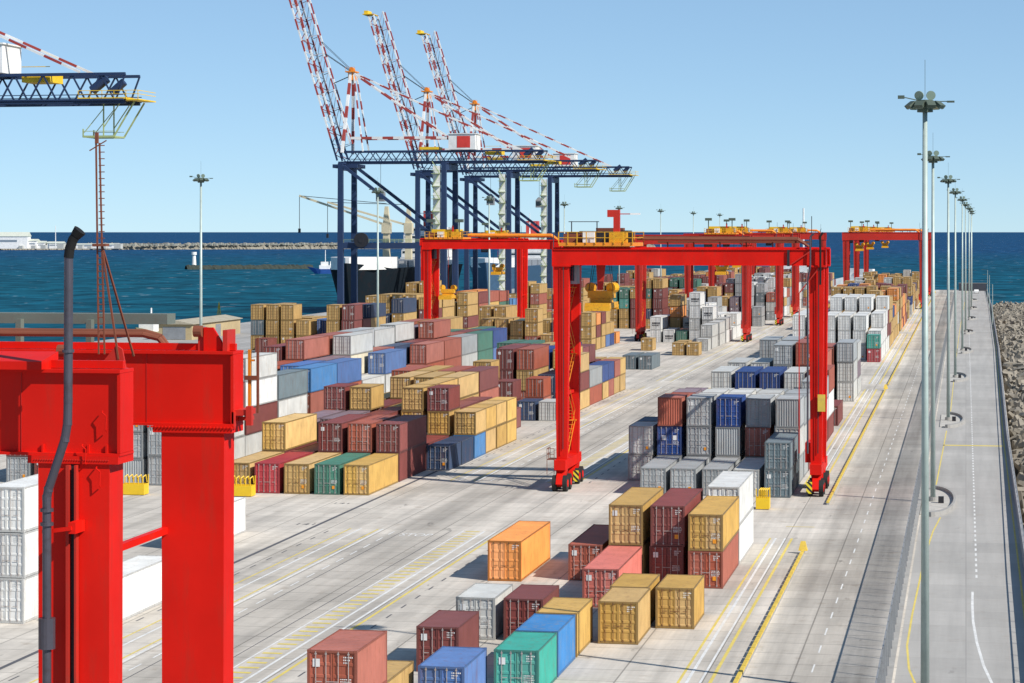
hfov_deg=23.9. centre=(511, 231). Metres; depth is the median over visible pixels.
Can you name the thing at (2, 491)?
door
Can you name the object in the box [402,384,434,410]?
shipping container
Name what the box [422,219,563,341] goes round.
gantry crane
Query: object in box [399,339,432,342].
shipping container
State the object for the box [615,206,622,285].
light mast
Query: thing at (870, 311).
container stacks
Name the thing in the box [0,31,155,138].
quay crane
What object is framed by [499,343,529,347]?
shipping container
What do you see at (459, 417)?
door
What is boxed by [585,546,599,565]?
door
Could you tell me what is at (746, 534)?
shipping container
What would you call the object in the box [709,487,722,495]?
door
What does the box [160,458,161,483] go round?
door
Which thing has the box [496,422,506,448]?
shipping container
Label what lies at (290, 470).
door
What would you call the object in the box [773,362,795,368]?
shipping container
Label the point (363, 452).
shipping container
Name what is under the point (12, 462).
door
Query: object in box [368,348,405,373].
shipping container
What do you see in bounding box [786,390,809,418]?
shipping container
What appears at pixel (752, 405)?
door
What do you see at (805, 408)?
shipping container
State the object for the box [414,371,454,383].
shipping container
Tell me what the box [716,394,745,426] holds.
shipping container
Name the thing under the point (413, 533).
lettering
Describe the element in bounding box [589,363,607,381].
shipping container
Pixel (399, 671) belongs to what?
shipping container
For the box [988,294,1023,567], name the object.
parapet wall
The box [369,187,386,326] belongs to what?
light mast
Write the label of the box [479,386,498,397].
shipping container
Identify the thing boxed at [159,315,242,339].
quay shed
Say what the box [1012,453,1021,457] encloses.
armour block
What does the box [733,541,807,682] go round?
lane kerb
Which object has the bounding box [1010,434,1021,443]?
armour block
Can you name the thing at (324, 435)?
door
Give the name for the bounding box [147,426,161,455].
shipping container
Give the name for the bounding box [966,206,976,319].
light mast
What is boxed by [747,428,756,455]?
door
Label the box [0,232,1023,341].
sea
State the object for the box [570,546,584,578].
door
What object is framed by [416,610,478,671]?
shipping container
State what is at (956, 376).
light mast
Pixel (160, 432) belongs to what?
door
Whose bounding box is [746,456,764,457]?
shipping container
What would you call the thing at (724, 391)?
shipping container
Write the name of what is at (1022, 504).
armour block
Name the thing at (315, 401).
shipping container
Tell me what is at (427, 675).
door
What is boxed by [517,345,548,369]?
shipping container
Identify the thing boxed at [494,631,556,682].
shipping container
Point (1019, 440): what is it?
armour block
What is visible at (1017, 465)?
armour block
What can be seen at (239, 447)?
shipping container
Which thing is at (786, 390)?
shipping container
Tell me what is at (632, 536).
door
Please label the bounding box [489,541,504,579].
door
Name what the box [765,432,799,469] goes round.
shipping container
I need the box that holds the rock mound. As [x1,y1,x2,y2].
[1001,361,1023,522]
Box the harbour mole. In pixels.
[185,264,312,269]
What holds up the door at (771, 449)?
in the shipping container at (782, 451)
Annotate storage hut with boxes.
[40,245,47,248]
[57,244,65,248]
[114,244,122,248]
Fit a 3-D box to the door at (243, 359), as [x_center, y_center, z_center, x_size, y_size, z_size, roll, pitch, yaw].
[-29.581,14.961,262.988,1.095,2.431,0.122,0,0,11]
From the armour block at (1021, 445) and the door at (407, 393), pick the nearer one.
the door at (407, 393)
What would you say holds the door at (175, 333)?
in the quay shed
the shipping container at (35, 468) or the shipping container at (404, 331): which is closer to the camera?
the shipping container at (35, 468)
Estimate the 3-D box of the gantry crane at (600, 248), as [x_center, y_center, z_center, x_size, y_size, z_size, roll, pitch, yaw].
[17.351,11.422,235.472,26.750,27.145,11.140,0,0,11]
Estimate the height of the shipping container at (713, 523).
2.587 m
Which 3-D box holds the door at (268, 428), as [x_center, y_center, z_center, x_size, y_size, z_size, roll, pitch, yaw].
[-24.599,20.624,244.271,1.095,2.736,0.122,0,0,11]
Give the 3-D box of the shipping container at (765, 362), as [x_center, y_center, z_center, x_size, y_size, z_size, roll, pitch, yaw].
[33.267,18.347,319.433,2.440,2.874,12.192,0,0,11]
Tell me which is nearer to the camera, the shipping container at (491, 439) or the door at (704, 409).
the door at (704, 409)
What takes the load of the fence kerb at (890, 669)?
on the yard ground
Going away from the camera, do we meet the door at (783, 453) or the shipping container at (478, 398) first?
the door at (783, 453)
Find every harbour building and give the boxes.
[0,232,30,248]
[28,239,39,248]
[37,241,46,248]
[47,241,65,247]
[76,243,119,247]
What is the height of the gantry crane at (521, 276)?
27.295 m
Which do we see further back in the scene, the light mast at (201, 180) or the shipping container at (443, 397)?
the light mast at (201, 180)
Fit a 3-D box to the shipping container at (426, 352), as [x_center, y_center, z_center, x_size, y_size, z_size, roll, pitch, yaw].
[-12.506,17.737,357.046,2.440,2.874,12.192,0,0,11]
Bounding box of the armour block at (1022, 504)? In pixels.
[1020,499,1023,522]
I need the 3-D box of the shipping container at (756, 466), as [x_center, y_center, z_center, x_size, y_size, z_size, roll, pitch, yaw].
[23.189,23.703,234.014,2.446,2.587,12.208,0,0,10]
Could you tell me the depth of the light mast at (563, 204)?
597.74 m
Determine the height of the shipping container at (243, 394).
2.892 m
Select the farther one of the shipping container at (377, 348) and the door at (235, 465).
the shipping container at (377, 348)
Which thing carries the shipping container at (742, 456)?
on the yard ground
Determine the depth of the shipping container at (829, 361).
348.33 m
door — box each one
[0,488,5,530]
[0,534,6,574]
[0,580,5,620]
[5,579,21,621]
[6,488,21,530]
[6,534,22,575]
[8,458,17,480]
[18,457,27,478]
[35,463,37,473]
[133,425,140,430]
[133,433,140,457]
[149,427,159,454]
[149,457,159,483]
[160,432,161,453]
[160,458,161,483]
[163,327,185,339]
[216,324,220,335]
[234,464,236,483]
[237,464,247,483]
[243,359,244,379]
[256,464,266,491]
[263,423,273,448]
[267,464,277,491]
[274,423,283,449]
[285,464,296,492]
[296,464,306,492]
[310,651,331,682]
[316,465,326,492]
[320,423,329,450]
[325,387,333,408]
[327,466,337,492]
[330,424,340,449]
[332,652,353,682]
[335,388,343,407]
[345,466,355,493]
[349,424,359,450]
[351,387,360,408]
[356,466,366,493]
[360,424,369,450]
[361,387,369,408]
[377,425,387,450]
[388,425,398,450]
[402,412,411,414]
[403,388,412,409]
[413,388,421,409]
[419,627,436,664]
[420,667,440,682]
[428,388,437,409]
[428,446,437,468]
[429,412,437,433]
[438,388,447,409]
[438,412,447,433]
[438,446,447,469]
[438,628,455,648]
[441,668,461,682]
[455,413,464,433]
[458,598,474,610]
[465,412,474,433]
[476,599,492,636]
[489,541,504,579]
[496,651,515,682]
[505,542,519,579]
[506,599,522,637]
[516,651,535,682]
[523,601,540,622]
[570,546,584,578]
[584,570,599,604]
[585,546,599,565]
[600,570,616,597]
[600,603,617,641]
[611,505,625,543]
[618,604,635,641]
[626,506,640,543]
[629,456,639,478]
[630,427,640,452]
[640,456,650,466]
[641,427,651,453]
[642,468,652,486]
[651,547,665,579]
[652,506,666,544]
[653,469,664,493]
[658,427,668,452]
[658,589,674,625]
[666,547,681,573]
[668,507,682,544]
[669,427,679,453]
[672,469,682,487]
[675,589,691,627]
[683,469,694,487]
[688,399,698,424]
[688,428,698,453]
[690,515,705,549]
[690,553,704,585]
[699,399,709,424]
[699,428,709,453]
[703,469,714,494]
[705,552,720,586]
[706,516,720,548]
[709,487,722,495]
[715,470,726,477]
[718,399,727,425]
[723,488,737,495]
[729,399,738,425]
[747,400,757,425]
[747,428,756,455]
[749,470,757,495]
[757,428,768,455]
[758,400,768,425]
[766,443,777,468]
[766,471,776,495]
[777,429,787,431]
[777,471,788,496]
[778,444,788,467]
[788,429,798,431]
[802,382,809,388]
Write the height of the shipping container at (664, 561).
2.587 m
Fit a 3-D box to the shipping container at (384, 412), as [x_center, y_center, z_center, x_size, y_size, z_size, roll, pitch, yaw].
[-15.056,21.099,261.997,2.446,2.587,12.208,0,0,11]
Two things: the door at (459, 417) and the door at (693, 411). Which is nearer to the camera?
the door at (693, 411)
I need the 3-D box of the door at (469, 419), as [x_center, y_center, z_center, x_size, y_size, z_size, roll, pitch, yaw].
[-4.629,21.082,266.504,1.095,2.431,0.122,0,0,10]
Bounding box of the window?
[0,240,16,241]
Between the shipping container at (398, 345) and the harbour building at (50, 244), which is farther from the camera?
the harbour building at (50, 244)
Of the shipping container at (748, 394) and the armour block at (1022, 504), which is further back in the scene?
the shipping container at (748, 394)
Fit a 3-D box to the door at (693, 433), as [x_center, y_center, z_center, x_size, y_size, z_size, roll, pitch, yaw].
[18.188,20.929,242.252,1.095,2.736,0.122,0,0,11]
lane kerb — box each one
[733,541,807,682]
[826,384,887,504]
[887,292,935,385]
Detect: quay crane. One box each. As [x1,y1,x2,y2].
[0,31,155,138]
[289,0,555,303]
[362,10,606,293]
[416,30,638,290]
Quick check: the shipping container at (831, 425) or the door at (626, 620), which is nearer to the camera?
the door at (626, 620)
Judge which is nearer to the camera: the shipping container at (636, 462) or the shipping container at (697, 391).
the shipping container at (636, 462)
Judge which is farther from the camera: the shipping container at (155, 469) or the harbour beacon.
the harbour beacon
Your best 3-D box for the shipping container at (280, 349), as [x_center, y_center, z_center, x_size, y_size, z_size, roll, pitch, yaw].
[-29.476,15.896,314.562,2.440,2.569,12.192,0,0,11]
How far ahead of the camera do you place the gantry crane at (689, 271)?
650.68 m
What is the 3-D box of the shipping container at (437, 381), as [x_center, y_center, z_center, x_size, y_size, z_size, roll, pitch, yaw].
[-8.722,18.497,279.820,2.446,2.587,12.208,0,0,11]
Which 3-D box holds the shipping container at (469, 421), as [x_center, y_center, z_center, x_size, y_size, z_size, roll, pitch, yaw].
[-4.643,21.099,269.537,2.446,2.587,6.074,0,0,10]
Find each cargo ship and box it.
[298,195,462,303]
[470,213,540,289]
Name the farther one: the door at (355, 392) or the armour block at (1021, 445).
the armour block at (1021, 445)
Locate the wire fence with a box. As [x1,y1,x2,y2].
[875,294,953,682]
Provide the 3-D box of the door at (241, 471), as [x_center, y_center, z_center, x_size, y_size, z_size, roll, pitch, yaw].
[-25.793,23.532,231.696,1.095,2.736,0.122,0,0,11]
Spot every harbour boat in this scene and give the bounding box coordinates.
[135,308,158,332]
[308,250,330,273]
[784,208,850,285]
[850,268,874,279]
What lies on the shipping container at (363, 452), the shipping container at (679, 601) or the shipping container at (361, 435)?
the shipping container at (361, 435)
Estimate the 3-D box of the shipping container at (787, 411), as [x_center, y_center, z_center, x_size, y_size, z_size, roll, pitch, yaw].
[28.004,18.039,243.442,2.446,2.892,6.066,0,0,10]
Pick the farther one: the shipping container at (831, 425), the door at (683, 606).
the shipping container at (831, 425)
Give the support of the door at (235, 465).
in the shipping container at (244, 466)
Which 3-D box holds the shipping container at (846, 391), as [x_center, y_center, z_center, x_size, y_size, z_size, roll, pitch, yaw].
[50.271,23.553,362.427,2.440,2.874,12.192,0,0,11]
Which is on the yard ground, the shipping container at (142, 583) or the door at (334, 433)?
the shipping container at (142, 583)
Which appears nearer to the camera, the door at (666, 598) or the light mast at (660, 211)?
the door at (666, 598)
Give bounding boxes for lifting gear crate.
[123,474,148,494]
[234,475,255,495]
[756,487,769,508]
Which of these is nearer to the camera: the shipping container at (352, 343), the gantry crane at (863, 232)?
the shipping container at (352, 343)
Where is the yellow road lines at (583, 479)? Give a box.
[29,291,1023,682]
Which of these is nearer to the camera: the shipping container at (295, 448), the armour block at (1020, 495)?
the armour block at (1020, 495)
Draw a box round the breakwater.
[0,242,654,249]
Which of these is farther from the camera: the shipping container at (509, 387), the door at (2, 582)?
the shipping container at (509, 387)
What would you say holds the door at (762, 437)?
in the shipping container at (756, 438)
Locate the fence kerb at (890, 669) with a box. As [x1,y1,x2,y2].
[886,302,953,682]
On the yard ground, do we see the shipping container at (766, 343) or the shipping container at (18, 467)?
the shipping container at (18, 467)
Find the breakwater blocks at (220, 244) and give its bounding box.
[122,243,336,245]
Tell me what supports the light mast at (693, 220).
on the yard ground
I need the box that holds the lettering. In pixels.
[399,533,432,535]
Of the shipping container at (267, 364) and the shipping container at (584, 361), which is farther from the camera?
the shipping container at (584, 361)
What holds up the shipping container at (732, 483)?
on the shipping container at (746, 534)
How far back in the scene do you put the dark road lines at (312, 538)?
190.92 m
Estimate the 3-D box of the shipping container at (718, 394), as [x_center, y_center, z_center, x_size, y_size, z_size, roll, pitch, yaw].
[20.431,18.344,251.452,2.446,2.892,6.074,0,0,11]
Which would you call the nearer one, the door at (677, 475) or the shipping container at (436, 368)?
the door at (677, 475)
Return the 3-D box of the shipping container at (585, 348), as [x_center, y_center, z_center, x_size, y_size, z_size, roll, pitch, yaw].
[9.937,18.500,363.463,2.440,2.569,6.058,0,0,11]
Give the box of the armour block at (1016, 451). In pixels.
[1012,450,1021,454]
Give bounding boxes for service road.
[894,290,1023,682]
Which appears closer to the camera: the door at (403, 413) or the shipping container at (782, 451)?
the shipping container at (782, 451)
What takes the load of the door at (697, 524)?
in the shipping container at (713, 523)
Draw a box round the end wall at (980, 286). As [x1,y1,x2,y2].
[959,283,986,290]
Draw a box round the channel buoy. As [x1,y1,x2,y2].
[217,303,220,314]
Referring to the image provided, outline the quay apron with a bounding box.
[94,289,513,351]
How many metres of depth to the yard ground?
190.38 m
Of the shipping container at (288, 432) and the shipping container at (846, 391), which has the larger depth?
the shipping container at (846, 391)
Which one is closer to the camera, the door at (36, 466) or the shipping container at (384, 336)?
the door at (36, 466)
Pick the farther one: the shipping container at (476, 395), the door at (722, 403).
the shipping container at (476, 395)
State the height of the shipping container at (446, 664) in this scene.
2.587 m
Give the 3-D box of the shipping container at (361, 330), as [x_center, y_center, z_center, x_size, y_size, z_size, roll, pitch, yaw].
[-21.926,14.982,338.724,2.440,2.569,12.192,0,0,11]
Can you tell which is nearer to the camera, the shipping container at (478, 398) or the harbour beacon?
the shipping container at (478, 398)
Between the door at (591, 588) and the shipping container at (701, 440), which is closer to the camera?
the door at (591, 588)
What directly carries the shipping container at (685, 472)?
on the yard ground
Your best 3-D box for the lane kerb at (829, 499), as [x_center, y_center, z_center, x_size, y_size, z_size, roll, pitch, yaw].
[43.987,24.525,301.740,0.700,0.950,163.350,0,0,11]
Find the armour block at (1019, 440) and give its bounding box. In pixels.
[1013,438,1022,449]
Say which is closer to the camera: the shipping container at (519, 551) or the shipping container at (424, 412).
the shipping container at (519, 551)
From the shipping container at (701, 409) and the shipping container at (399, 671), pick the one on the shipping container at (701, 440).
the shipping container at (701, 409)
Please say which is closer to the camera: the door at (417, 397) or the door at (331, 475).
the door at (331, 475)
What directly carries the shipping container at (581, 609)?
on the yard ground
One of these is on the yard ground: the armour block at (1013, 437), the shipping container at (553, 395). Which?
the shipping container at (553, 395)
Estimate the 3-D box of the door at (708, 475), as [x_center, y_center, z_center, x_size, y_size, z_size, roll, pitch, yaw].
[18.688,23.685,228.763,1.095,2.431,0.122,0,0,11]
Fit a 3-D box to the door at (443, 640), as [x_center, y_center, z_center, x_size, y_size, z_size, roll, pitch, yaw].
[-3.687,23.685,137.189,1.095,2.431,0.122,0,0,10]
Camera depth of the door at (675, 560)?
172.20 m
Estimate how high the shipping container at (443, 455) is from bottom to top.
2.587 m
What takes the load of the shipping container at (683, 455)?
on the yard ground
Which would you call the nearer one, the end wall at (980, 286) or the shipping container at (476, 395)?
the shipping container at (476, 395)
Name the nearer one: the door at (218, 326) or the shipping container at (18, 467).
the shipping container at (18, 467)
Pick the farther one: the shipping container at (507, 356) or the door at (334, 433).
the shipping container at (507, 356)
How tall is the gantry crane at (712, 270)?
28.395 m
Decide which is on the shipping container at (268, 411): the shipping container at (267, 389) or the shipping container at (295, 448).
the shipping container at (267, 389)
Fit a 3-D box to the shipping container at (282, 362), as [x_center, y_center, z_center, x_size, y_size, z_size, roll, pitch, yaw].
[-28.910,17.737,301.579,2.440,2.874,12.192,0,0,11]
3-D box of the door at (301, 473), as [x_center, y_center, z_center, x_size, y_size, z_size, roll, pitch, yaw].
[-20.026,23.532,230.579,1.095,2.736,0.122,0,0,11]
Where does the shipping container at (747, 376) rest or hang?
on the shipping container
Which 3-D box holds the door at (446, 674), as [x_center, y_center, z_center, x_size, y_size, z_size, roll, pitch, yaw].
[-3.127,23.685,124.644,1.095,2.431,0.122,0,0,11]
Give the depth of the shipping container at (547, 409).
319.65 m
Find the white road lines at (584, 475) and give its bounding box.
[122,299,992,682]
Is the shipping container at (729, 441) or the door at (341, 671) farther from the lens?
the shipping container at (729, 441)
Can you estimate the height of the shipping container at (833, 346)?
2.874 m
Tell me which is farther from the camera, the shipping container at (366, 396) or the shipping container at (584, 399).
the shipping container at (584, 399)
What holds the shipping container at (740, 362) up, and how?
on the shipping container
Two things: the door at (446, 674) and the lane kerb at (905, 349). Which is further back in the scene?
the lane kerb at (905, 349)
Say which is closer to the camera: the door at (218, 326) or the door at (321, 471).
the door at (321, 471)
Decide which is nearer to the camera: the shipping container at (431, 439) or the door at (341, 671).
the door at (341, 671)
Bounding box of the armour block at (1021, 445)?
[1017,441,1023,450]
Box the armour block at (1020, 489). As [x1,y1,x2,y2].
[1017,487,1023,492]
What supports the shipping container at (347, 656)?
on the shipping container
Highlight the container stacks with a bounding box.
[243,266,919,396]
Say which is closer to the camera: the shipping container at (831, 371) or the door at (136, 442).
the door at (136, 442)
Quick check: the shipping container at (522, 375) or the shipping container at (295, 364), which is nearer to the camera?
the shipping container at (295, 364)
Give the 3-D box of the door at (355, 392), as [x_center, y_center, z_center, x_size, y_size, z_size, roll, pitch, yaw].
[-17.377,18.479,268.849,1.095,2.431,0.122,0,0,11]
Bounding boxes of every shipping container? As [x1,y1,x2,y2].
[0,474,37,532]
[0,528,37,577]
[0,573,37,623]
[6,456,33,481]
[34,463,37,474]
[123,457,147,482]
[123,555,161,620]
[133,425,146,432]
[133,431,147,458]
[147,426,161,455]
[148,456,161,484]
[234,416,244,437]
[234,436,244,458]
[234,451,284,483]
[234,497,245,535]
[243,352,276,381]
[243,382,244,406]
[244,401,277,434]
[244,431,261,455]
[245,375,276,406]
[255,452,312,493]
[262,413,316,450]
[263,343,306,360]
[264,441,316,452]
[277,360,302,370]
[277,369,307,399]
[277,394,306,417]
[280,360,324,369]
[284,452,340,493]
[286,335,328,359]
[290,443,317,453]
[291,363,336,391]
[307,389,331,412]
[307,629,386,682]
[311,355,349,360]
[312,332,350,354]
[314,453,369,494]
[315,410,344,441]
[318,414,370,451]
[319,358,361,382]
[320,410,369,421]
[324,383,357,409]
[333,332,372,354]
[336,328,373,345]
[339,351,372,373]
[344,453,397,495]
[347,451,375,454]
[348,414,399,451]
[350,383,383,409]
[362,374,384,392]
[366,411,396,415]
[367,399,401,411]
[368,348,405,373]
[368,373,390,392]
[373,327,394,346]
[373,346,393,351]
[376,407,401,415]
[376,415,426,452]
[378,443,425,481]
[379,322,413,341]
[379,342,412,363]
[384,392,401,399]
[387,660,413,682]
[388,403,401,406]
[390,371,431,397]
[391,365,431,375]
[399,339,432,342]
[401,410,427,431]
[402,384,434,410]
[410,340,443,363]
[410,360,443,365]
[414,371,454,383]
[415,365,453,371]
[416,377,457,384]
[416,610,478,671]
[418,646,486,682]
[426,435,448,445]
[426,441,460,470]
[427,384,459,410]
[427,408,459,434]
[429,337,460,359]
[439,365,475,372]
[439,371,478,397]
[440,436,472,464]
[444,356,460,365]
[453,431,485,458]
[454,408,485,434]
[456,583,512,639]
[460,393,478,399]
[460,400,481,408]
[461,366,498,391]
[463,396,491,400]
[465,404,496,430]
[473,359,499,377]
[476,400,506,425]
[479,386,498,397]
[486,427,495,452]
[488,521,549,581]
[489,397,516,421]
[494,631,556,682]
[496,345,528,369]
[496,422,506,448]
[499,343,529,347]
[499,369,516,379]
[499,379,520,398]
[503,584,558,640]
[507,418,516,443]
[515,613,575,676]
[516,365,548,390]
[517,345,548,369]
[517,398,542,420]
[517,407,520,427]
[521,391,525,399]
[526,376,550,397]
[526,395,550,399]
[536,597,592,656]
[538,370,555,392]
[539,398,555,420]
[549,345,554,368]
[551,393,555,398]
[553,346,582,368]
[568,524,608,579]
[580,370,588,391]
[580,388,589,409]
[581,352,588,372]
[582,545,641,607]
[583,346,588,351]
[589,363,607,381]
[589,365,601,387]
[590,383,601,404]
[598,587,650,644]
[602,380,608,399]
[609,487,663,545]
[610,573,659,623]
[615,538,650,573]
[628,452,656,479]
[629,421,657,454]
[638,416,657,421]
[640,456,680,493]
[649,543,687,581]
[650,488,702,546]
[655,574,703,628]
[657,423,686,454]
[657,451,686,458]
[658,393,688,425]
[670,456,708,487]
[672,392,695,395]
[673,388,701,393]
[686,387,707,390]
[686,453,715,461]
[687,394,716,426]
[687,423,715,455]
[688,495,738,551]
[688,531,738,588]
[698,392,722,396]
[701,389,729,393]
[702,457,739,495]
[707,471,752,524]
[711,366,739,387]
[715,424,744,455]
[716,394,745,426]
[716,451,745,461]
[728,357,753,367]
[728,389,755,393]
[728,393,751,424]
[733,458,764,496]
[735,366,763,388]
[739,388,761,392]
[739,508,753,563]
[745,424,773,456]
[746,394,774,427]
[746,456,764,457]
[751,358,772,367]
[756,393,779,425]
[758,389,783,394]
[759,336,783,357]
[760,366,786,388]
[764,459,798,497]
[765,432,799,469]
[766,388,788,393]
[773,341,797,364]
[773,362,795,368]
[775,424,803,456]
[776,395,803,427]
[781,336,804,340]
[784,367,809,389]
[784,393,806,425]
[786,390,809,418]
[796,339,809,364]
[799,453,803,483]
[801,375,828,397]
[804,423,806,450]
[804,451,807,476]
[809,365,834,392]
[827,348,831,364]
[828,343,836,364]
[828,389,833,417]
[828,411,833,438]
[834,380,836,399]
[834,400,842,425]
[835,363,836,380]
[837,339,856,361]
[837,359,856,381]
[837,378,856,401]
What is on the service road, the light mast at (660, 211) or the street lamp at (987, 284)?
the street lamp at (987, 284)
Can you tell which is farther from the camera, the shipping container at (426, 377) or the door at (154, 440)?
the shipping container at (426, 377)
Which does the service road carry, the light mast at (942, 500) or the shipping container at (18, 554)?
the light mast at (942, 500)
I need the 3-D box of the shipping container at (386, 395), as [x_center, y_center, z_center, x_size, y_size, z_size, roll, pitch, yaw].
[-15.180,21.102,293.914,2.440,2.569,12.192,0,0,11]
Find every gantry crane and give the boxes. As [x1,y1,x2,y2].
[0,132,258,682]
[420,223,528,317]
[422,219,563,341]
[547,210,830,495]
[632,218,752,341]
[683,219,784,324]
[708,220,799,315]
[752,222,826,274]
[842,220,921,308]
[853,221,929,278]
[863,222,930,295]
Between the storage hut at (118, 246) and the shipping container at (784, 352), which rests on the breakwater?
the storage hut at (118, 246)
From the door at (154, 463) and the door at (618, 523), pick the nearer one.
the door at (618, 523)
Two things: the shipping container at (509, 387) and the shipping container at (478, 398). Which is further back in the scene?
the shipping container at (509, 387)
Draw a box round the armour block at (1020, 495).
[1018,491,1022,502]
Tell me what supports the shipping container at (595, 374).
on the shipping container at (595, 393)
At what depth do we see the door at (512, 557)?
172.96 m
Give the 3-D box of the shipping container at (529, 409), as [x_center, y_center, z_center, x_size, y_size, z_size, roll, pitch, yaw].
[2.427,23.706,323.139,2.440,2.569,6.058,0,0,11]
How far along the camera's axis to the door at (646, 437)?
243.13 m
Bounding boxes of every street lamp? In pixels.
[982,269,987,299]
[983,274,989,308]
[984,283,992,324]
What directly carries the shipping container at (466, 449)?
on the yard ground
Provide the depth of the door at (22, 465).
240.95 m
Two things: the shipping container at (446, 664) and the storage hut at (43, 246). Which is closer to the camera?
the shipping container at (446, 664)
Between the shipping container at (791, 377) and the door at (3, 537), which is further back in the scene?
the shipping container at (791, 377)
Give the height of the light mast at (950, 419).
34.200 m
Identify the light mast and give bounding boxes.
[189,174,212,325]
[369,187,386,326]
[482,196,496,304]
[560,202,567,233]
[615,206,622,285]
[657,209,665,277]
[690,211,695,233]
[898,91,954,682]
[917,150,955,516]
[937,175,963,427]
[949,188,967,381]
[956,196,971,353]
[961,202,973,333]
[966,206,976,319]
[968,209,977,309]
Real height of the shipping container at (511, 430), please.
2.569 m
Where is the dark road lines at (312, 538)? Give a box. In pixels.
[0,328,789,680]
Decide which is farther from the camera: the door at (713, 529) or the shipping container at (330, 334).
the shipping container at (330, 334)
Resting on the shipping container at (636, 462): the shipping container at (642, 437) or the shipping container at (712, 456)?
the shipping container at (642, 437)
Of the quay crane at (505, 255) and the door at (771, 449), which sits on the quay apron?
the quay crane at (505, 255)
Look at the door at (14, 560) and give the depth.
154.39 m
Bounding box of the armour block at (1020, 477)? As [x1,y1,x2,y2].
[1017,474,1023,480]
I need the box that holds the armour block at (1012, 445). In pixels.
[1011,440,1016,449]
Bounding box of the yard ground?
[0,290,1023,682]
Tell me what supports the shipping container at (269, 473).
on the yard ground
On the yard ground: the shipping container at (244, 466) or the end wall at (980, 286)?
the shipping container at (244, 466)
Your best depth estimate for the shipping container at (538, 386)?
327.24 m
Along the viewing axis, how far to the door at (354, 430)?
242.66 m
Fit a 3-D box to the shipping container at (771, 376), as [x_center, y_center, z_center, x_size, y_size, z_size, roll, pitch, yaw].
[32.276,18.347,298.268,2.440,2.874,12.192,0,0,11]
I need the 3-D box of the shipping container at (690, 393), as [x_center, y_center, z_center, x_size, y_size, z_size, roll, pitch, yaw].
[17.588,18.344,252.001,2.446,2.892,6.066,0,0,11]
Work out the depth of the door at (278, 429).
244.09 m
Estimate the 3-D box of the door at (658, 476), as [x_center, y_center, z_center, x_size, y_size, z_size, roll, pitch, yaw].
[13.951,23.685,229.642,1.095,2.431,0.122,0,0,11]
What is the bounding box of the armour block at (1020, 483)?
[1018,480,1023,486]
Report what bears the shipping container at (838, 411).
on the yard ground
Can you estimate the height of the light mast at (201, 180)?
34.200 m
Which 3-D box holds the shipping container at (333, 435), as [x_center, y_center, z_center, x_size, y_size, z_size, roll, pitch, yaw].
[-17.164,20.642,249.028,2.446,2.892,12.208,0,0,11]
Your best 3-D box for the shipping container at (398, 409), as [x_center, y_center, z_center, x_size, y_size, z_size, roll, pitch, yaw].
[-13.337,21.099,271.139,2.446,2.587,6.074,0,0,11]
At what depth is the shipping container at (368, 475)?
231.62 m
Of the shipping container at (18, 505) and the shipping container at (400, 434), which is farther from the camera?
the shipping container at (400, 434)
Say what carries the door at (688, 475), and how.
in the shipping container at (685, 472)
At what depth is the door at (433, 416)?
267.23 m
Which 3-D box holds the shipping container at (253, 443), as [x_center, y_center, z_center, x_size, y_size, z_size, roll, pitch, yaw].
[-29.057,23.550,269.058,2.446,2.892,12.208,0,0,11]
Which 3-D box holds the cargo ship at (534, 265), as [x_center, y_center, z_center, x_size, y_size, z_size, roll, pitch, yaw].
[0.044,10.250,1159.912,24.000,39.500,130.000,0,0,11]
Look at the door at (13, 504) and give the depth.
154.36 m
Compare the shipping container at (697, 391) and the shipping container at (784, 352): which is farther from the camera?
the shipping container at (784, 352)
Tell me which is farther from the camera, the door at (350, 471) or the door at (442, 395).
the door at (442, 395)
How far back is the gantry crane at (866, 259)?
945.05 m
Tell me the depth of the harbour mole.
1851.10 m
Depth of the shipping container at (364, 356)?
326.48 m
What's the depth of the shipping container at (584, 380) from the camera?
342.78 m
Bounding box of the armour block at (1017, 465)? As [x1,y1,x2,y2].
[1013,461,1020,470]
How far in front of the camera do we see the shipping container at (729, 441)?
241.69 m
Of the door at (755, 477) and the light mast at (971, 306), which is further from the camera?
the light mast at (971, 306)
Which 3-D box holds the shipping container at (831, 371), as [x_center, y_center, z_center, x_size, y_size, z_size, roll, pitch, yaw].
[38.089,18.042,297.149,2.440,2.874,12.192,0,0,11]
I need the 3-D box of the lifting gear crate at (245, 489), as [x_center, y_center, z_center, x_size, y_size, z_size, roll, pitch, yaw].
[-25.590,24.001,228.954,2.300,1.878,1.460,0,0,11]
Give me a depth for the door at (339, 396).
269.26 m
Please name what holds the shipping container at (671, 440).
on the shipping container at (683, 455)
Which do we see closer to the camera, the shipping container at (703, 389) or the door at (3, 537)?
the door at (3, 537)
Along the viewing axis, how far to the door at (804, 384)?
278.62 m
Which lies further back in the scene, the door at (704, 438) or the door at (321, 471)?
the door at (704, 438)
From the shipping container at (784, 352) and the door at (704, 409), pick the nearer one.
the door at (704, 409)
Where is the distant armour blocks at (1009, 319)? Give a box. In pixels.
[993,301,1023,436]
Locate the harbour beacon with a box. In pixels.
[191,252,196,264]
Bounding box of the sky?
[0,0,1023,231]

